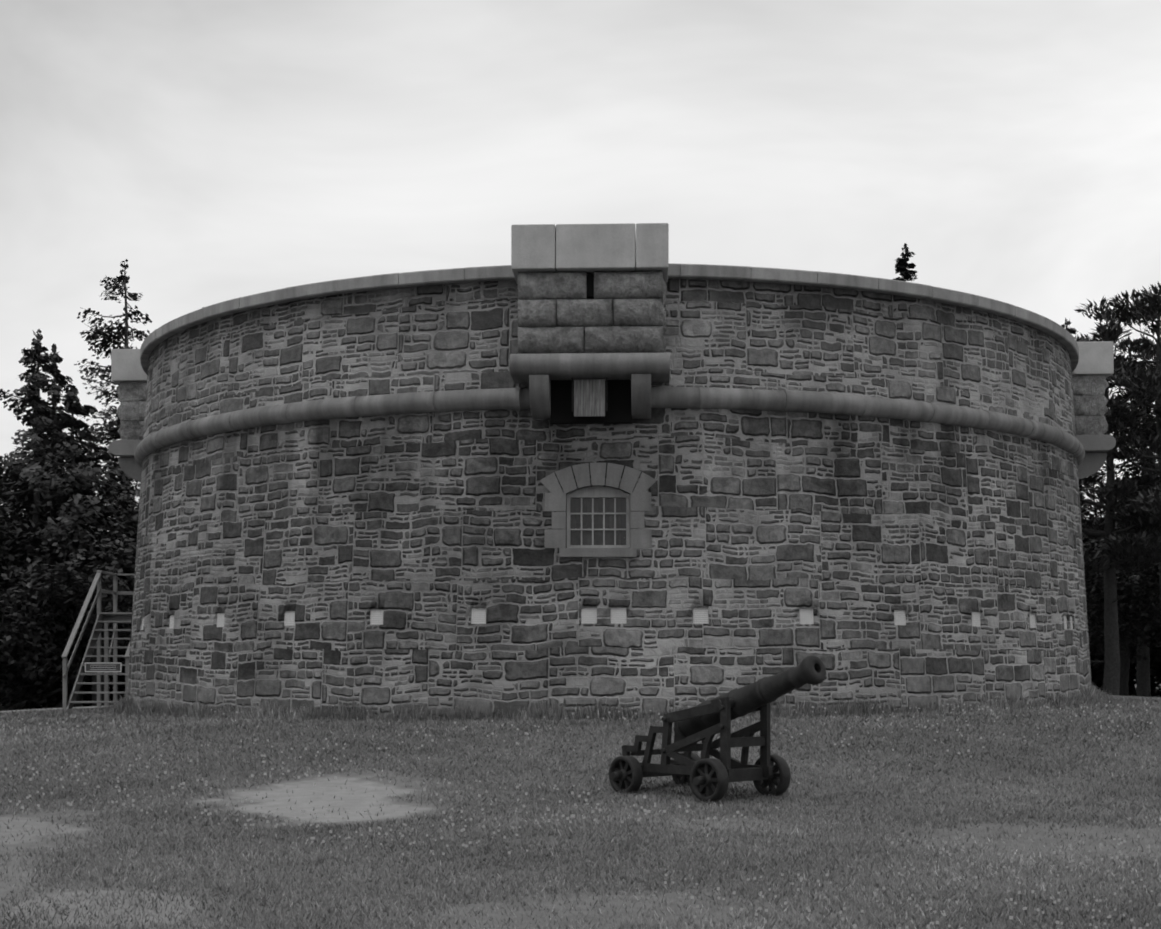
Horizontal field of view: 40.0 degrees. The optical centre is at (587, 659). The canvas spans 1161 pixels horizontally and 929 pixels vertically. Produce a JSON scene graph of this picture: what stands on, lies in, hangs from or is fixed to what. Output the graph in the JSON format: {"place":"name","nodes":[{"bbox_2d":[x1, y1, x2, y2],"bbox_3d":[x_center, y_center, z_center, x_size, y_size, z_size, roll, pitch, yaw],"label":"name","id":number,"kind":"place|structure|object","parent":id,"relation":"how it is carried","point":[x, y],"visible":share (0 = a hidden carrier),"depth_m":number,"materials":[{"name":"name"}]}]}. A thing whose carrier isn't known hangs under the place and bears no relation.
{"place":"outdoors","nodes":[
{"label":"outdoors","id":0,"kind":"place"},
{"bbox_2d":[0,681,1160,928],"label":"lawn grass","id":1,"kind":"structure","parent":0,"point":[124,711],"depth_m":15.29,"materials":[{"name":"plant"}]},
{"bbox_2d":[0,680,1160,928],"bbox_3d":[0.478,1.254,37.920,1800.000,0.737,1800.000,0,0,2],"label":"ground","id":2,"kind":"structure","parent":0,"point":[362,792],"depth_m":14.91,"materials":[{"name":"grey plant"}]},
{"bbox_2d":[0,488,22,574],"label":"tree","id":3,"kind":"object","parent":2,"relation":"on","point":[8,519],"visible":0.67,"depth_m":44.84,"materials":[{"name":"black plant"}]},
{"bbox_2d":[0,565,103,693],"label":"tree","id":4,"kind":"object","parent":2,"relation":"on","point":[10,640],"visible":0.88,"depth_m":43.26,"materials":[{"name":"black plant"}]},
{"bbox_2d":[0,329,111,679],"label":"tree","id":5,"kind":"object","parent":2,"relation":"on","point":[39,337],"visible":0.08,"depth_m":56.70,"materials":[{"name":"black plant"}]},
{"bbox_2d":[0,343,119,703],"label":"tree","id":6,"kind":"object","parent":2,"relation":"on","point":[53,389],"visible":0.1,"depth_m":53.23,"materials":[{"name":"black plant"}]},
{"bbox_2d":[0,339,124,706],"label":"tree","id":7,"kind":"object","parent":2,"relation":"on","point":[36,445],"visible":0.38,"depth_m":48.06,"materials":[{"name":"black plant"}]},
{"bbox_2d":[0,456,130,710],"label":"tree","id":8,"kind":"object","parent":2,"relation":"on","point":[17,511],"visible":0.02,"depth_m":49.07,"materials":[{"name":"black plant"}]},
{"bbox_2d":[0,520,135,705],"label":"tree","id":9,"kind":"object","parent":2,"relation":"on","point":[126,605],"visible":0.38,"depth_m":43.34,"materials":[{"name":"black plant"}]},
{"bbox_2d":[0,386,137,710],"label":"tree","id":10,"kind":"object","parent":2,"relation":"on","point":[93,507],"visible":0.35,"depth_m":45.61,"materials":[{"name":"black plant"}]},
{"bbox_2d":[0,459,139,704],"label":"tree","id":11,"kind":"object","parent":2,"relation":"on","point":[128,503],"visible":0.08,"depth_m":47.24,"materials":[{"name":"black plant"}]},
{"bbox_2d":[4,441,139,587],"bbox_3d":[-15.933,-2.576,51.809,5.890,8.781,9.004,0,0,32],"label":"tree","id":12,"kind":"object","parent":2,"relation":"on","point":[101,493],"depth_m":50.69,"materials":[{"name":"black plant"}]},
{"bbox_2d":[62,570,134,709],"bbox_3d":[-11.017,-0.473,38.485,2.070,3.452,4.691,0,0,-2],"label":"stair","id":13,"kind":"object","parent":2,"relation":"on","point":[115,617],"visible":0.5,"depth_m":38.38,"materials":[{"name":"paint"}]},
{"bbox_2d":[85,662,121,671],"bbox_3d":[-11.257,0.173,37.042,0.848,0.228,0.012,0,0,-2],"label":"stair notice frame","id":14,"kind":"object","parent":13,"relation":"attached to","point":[120,663],"visible":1,"depth_m":37.04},
{"bbox_2d":[86,664,119,670],"bbox_3d":[-11.257,0.173,37.054,0.800,0.200,0.015,0,0,-2],"label":"stair notice board","id":15,"kind":"object","parent":14,"relation":"in","point":[88,666],"visible":0.64,"depth_m":37.05,"materials":[{"name":"grey"}]},
{"bbox_2d":[74,259,151,687],"bbox_3d":[-16.247,-6.097,55.104,5.447,15.705,5.006,0,0,2],"label":"tall conifer","id":16,"kind":"object","parent":2,"relation":"on","point":[110,338],"visible":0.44,"depth_m":55.29,"materials":[{"name":"black plant"}]},
{"bbox_2d":[86,490,139,700],"bbox_3d":[-13.775,-2.692,50.462,7.004,9.221,7.819,0,0,26],"label":"tree","id":17,"kind":"object","parent":2,"relation":"on","point":[119,687],"depth_m":49.09,"materials":[{"name":"black plant"}]},
{"bbox_2d":[109,482,139,685],"bbox_3d":[-14.205,-3.472,53.826,6.234,10.534,6.174,0,0,2],"label":"tree","id":18,"kind":"object","parent":2,"relation":"on","point":[138,484],"depth_m":51.89,"materials":[{"name":"black plant"}]},
{"bbox_2d":[0,701,1160,928],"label":"lawn clover heads","id":19,"kind":"object","parent":2,"relation":"on","point":[808,909],"visible":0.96,"depth_m":14.70,"materials":[{"name":"grey plant"}]},
{"bbox_2d":[127,278,1091,719],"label":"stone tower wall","id":20,"kind":"structure","parent":2,"relation":"on","point":[425,532],"depth_m":28.06,"materials":[{"name":"stone"}]},
{"bbox_2d":[109,440,141,481],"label":"machicolation corbels","id":21,"kind":"object","parent":20,"relation":"attached to","point":[123,450],"visible":0.33,"depth_m":37.05,"materials":[{"name":"grey stone"}]},
{"bbox_2d":[116,382,146,439],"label":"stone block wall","id":22,"kind":"structure","parent":20,"relation":"attached to","point":[131,407],"depth_m":37.14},
{"bbox_2d":[111,349,146,384],"bbox_3d":[-10.415,-6.859,38.340,1.257,0.740,2.620,0,0,2],"label":"parapet capstone","id":23,"kind":"object","parent":22,"relation":"on","point":[126,366],"visible":0.35,"depth_m":37.05,"materials":[{"name":"grey stone"}]},
{"bbox_2d":[510,353,669,418],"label":"machicolation corbels","id":24,"kind":"object","parent":20,"relation":"attached to","point":[538,373],"visible":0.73,"depth_m":26.46,"materials":[{"name":"grey stone"}]},
{"bbox_2d":[518,271,666,353],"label":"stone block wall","id":25,"kind":"structure","parent":20,"relation":"attached to","point":[620,312],"depth_m":26.55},
{"bbox_2d":[511,223,668,283],"bbox_3d":[0.058,-6.859,27.026,2.620,0.740,1.257,0,0,2],"label":"parapet coping","id":26,"kind":"object","parent":25,"relation":"on","point":[590,249],"visible":0.73,"depth_m":26.42,"materials":[{"name":"grey stone"}]},
{"bbox_2d":[539,463,656,556],"bbox_3d":[0.182,-2.556,27.381,2.009,1.614,0.678,0,0,2],"label":"window surround","id":27,"kind":"object","parent":20,"relation":"attached to","point":[555,536],"visible":0.81,"depth_m":27.16,"materials":[{"name":"grey stone"}]},
{"bbox_2d":[566,487,629,547],"bbox_3d":[0.183,-2.444,27.407,1.100,1.090,0.090,0,0,2],"label":"sash window","id":28,"kind":"structure","parent":27,"relation":"in","point":[599,492],"depth_m":27.37,"materials":[{"name":"grey wood"}]},
{"bbox_2d":[570,498,625,544],"bbox_3d":[0.184,-2.379,27.437,0.960,0.820,0.006,0,0,2],"label":"window glass","id":29,"kind":"object","parent":28,"relation":"in","point":[575,521],"visible":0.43,"depth_m":27.43,"materials":[{"name":"glass"}]},
{"bbox_2d":[134,387,1084,467],"bbox_3d":[0.477,-4.489,37.922,21.690,0.382,21.688,0,0,2],"label":"string course","id":30,"kind":"object","parent":20,"relation":"on","point":[661,397],"visible":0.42,"depth_m":28.15,"materials":[{"name":"stone"}]},
{"bbox_2d":[140,263,1078,373],"bbox_3d":[0.479,-6.679,37.926,21.428,0.250,21.420,0,0,2],"label":"coping","id":31,"kind":"object","parent":20,"relation":"on","point":[1055,330],"visible":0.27,"depth_m":28.46,"materials":[{"name":"stone"}]},
{"bbox_2d":[142,608,1084,629],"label":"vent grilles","id":32,"kind":"object","parent":20,"relation":"on","point":[589,615],"visible":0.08,"depth_m":27.56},
{"bbox_2d":[1072,375,1108,434],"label":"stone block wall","id":33,"kind":"structure","parent":20,"relation":"attached to","point":[1090,400],"depth_m":36.28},
{"bbox_2d":[1072,341,1113,377],"bbox_3d":[11.372,-6.859,37.500,1.257,0.740,2.620,0,0,2],"label":"capstone","id":34,"kind":"object","parent":33,"relation":"on","point":[1096,358],"visible":0.29,"depth_m":36.19,"materials":[{"name":"grey stone"}]},
{"bbox_2d":[1076,435,1115,479],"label":"machicolation corbels","id":35,"kind":"object","parent":20,"relation":"attached to","point":[1097,448],"visible":0.4,"depth_m":36.34,"materials":[{"name":"grey stone"}]},
{"bbox_2d":[609,655,825,801],"bbox_3d":[1.524,0.728,17.427,1.400,1.556,2.615,0,0,-42],"label":"cannon","id":36,"kind":"object","parent":2,"relation":"on","point":[705,776],"visible":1,"depth_m":17.40,"materials":[{"name":"metal"}]},
{"bbox_2d":[892,243,917,280],"bbox_3d":[12.886,-7.530,64.610,4.567,18.606,4.130,0,0,-42],"label":"tree","id":37,"kind":"object","parent":2,"relation":"on","point":[901,265],"visible":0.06,"depth_m":64.30,"materials":[{"name":"black plant"}]},
{"bbox_2d":[1061,317,1133,587],"bbox_3d":[17.455,-5.262,57.082,4.378,14.089,3.811,0,0,2],"label":"tree","id":38,"kind":"object","parent":2,"relation":"on","point":[1074,331],"visible":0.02,"depth_m":57.04,"materials":[{"name":"black plant"}]},
{"bbox_2d":[1079,469,1123,645],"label":"tree","id":39,"kind":"object","parent":2,"relation":"on","point":[1093,515],"visible":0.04,"depth_m":67.96,"materials":[{"name":"black plant"}]},
{"bbox_2d":[1089,633,1136,687],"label":"tree","id":40,"kind":"object","parent":2,"relation":"on","point":[1092,669],"visible":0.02,"depth_m":70.83,"materials":[{"name":"black plant"}]},
{"bbox_2d":[1075,282,1160,602],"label":"tree","id":41,"kind":"object","parent":2,"relation":"on","point":[1146,308],"visible":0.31,"depth_m":53.10,"materials":[{"name":"black plant"}]},
{"bbox_2d":[1075,310,1160,694],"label":"tree","id":42,"kind":"object","parent":2,"relation":"on","point":[1112,490],"visible":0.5,"depth_m":49.23,"materials":[{"name":"plant"}]},
{"bbox_2d":[1082,516,1157,691],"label":"tree","id":43,"kind":"object","parent":2,"relation":"on","point":[1098,676],"visible":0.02,"depth_m":71.04,"materials":[{"name":"black plant"}]},
{"bbox_2d":[1082,331,1159,696],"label":"spruce tree","id":44,"kind":"object","parent":2,"relation":"on","point":[1143,679],"visible":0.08,"depth_m":64.24,"materials":[{"name":"black plant"}]},
{"bbox_2d":[1081,328,1160,553],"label":"tree","id":45,"kind":"object","parent":2,"relation":"on","point":[1150,351],"visible":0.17,"depth_m":60.79,"materials":[{"name":"black plant"}]},
{"bbox_2d":[1085,565,1160,695],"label":"tree","id":46,"kind":"object","parent":2,"relation":"on","point":[1127,588],"visible":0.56,"depth_m":57.07,"materials":[{"name":"black plant"}]},
{"bbox_2d":[1089,624,1160,695],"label":"hedge tree","id":47,"kind":"object","parent":2,"relation":"on","point":[1155,663],"visible":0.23,"depth_m":69.65,"materials":[{"name":"black plant"}]},
{"bbox_2d":[1099,367,1160,562],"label":"tree","id":48,"kind":"object","parent":2,"relation":"on","point":[1138,380],"visible":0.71,"depth_m":47.53,"materials":[{"name":"black plant"}]},
{"bbox_2d":[1129,662,1134,689],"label":"hedge tree","id":49,"kind":"object","parent":2,"relation":"on","point":[1131,686],"depth_m":80.99,"materials":[{"name":"black plant"}]},
{"bbox_2d":[1124,535,1155,690],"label":"tree","id":50,"kind":"object","parent":2,"relation":"on","point":[1152,682],"depth_m":78.27,"materials":[{"name":"black plant"}]},
{"bbox_2d":[1147,394,1160,536],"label":"tree","id":51,"kind":"object","parent":2,"relation":"on","point":[1157,410],"visible":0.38,"depth_m":51.72,"materials":[{"name":"black plant"}]},
{"bbox_2d":[0,0,1160,530],"label":"sky","id":52,"kind":"structure","parent":0,"point":[223,150],"materials":[{"name":"white"}]},
{"bbox_2d":[572,377,606,410],"bbox_3d":[0.031,-4.469,26.842,0.600,0.560,0.046,0,0,2],"label":"machicolation shutter frame","id":53,"kind":"object","parent":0,"point":[606,394],"visible":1,"depth_m":26.81,"materials":[{"name":"wood"}]},
{"bbox_2d":[574,379,604,416],"bbox_3d":[0.031,-4.409,26.842,0.520,0.620,0.035,0,0,2],"label":"wooden shutter","id":54,"kind":"object","parent":53,"relation":"in","point":[589,397],"visible":1,"depth_m":26.83,"materials":[{"name":"wood"}]},
{"bbox_2d":[551,274,631,423],"bbox_3d":[0.059,-5.236,27.000,1.383,2.408,0.718,0,0,2],"label":"opening","id":55,"kind":"object","parent":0,"point":[618,411],"visible":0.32,"depth_m":27.04,"materials":[{"name":"black"}]}
]}

